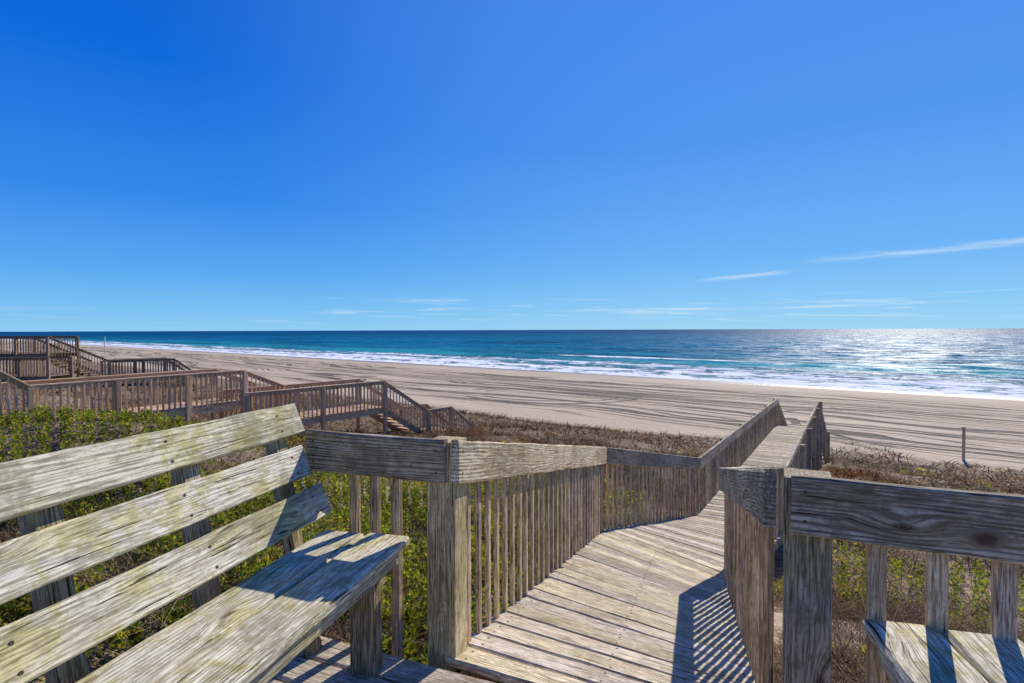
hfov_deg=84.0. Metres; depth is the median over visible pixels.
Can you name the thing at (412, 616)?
green groundcover
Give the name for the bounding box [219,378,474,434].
neighbouring boardwalk
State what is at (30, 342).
neighbouring boardwalk
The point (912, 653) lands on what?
bench
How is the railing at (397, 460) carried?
attached to the boardwalk at (649, 603)
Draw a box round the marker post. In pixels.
[961,427,965,459]
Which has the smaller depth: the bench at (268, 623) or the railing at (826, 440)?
the bench at (268, 623)
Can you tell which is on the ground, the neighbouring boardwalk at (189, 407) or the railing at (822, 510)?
the neighbouring boardwalk at (189, 407)
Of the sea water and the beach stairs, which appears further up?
the sea water
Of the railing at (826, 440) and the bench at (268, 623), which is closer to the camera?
the bench at (268, 623)
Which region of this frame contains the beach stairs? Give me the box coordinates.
[776,425,826,462]
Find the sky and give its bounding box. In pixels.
[0,0,1023,331]
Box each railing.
[306,429,467,673]
[451,439,699,642]
[698,399,777,513]
[719,466,795,682]
[776,401,786,425]
[782,468,1023,682]
[785,401,822,470]
[822,411,829,463]
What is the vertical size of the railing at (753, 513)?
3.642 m
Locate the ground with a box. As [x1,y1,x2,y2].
[0,340,1023,682]
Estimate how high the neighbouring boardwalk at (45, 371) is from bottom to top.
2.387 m
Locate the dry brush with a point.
(910, 611)
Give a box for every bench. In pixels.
[0,403,408,682]
[862,619,1023,682]
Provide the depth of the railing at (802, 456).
13.54 m
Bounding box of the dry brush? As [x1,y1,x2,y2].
[0,351,1023,682]
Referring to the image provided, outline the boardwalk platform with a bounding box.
[268,636,493,682]
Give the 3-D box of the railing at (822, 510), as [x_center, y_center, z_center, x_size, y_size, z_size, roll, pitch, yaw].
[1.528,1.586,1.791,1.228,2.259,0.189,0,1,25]
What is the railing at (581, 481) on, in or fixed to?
attached to the boardwalk at (649, 603)
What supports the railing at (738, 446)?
attached to the boardwalk at (649, 603)
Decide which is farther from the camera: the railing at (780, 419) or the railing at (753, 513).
the railing at (780, 419)
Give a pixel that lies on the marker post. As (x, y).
(963, 440)
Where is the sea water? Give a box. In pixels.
[0,328,1023,397]
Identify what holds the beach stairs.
on the ground
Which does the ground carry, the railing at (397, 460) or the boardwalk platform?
the boardwalk platform
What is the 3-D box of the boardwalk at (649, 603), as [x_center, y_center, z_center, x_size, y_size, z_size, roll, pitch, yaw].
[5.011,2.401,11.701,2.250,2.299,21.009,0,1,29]
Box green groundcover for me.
[0,404,1023,682]
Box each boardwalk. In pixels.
[0,336,193,386]
[0,356,73,391]
[0,368,285,424]
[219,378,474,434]
[445,426,816,682]
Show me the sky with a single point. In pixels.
(166, 165)

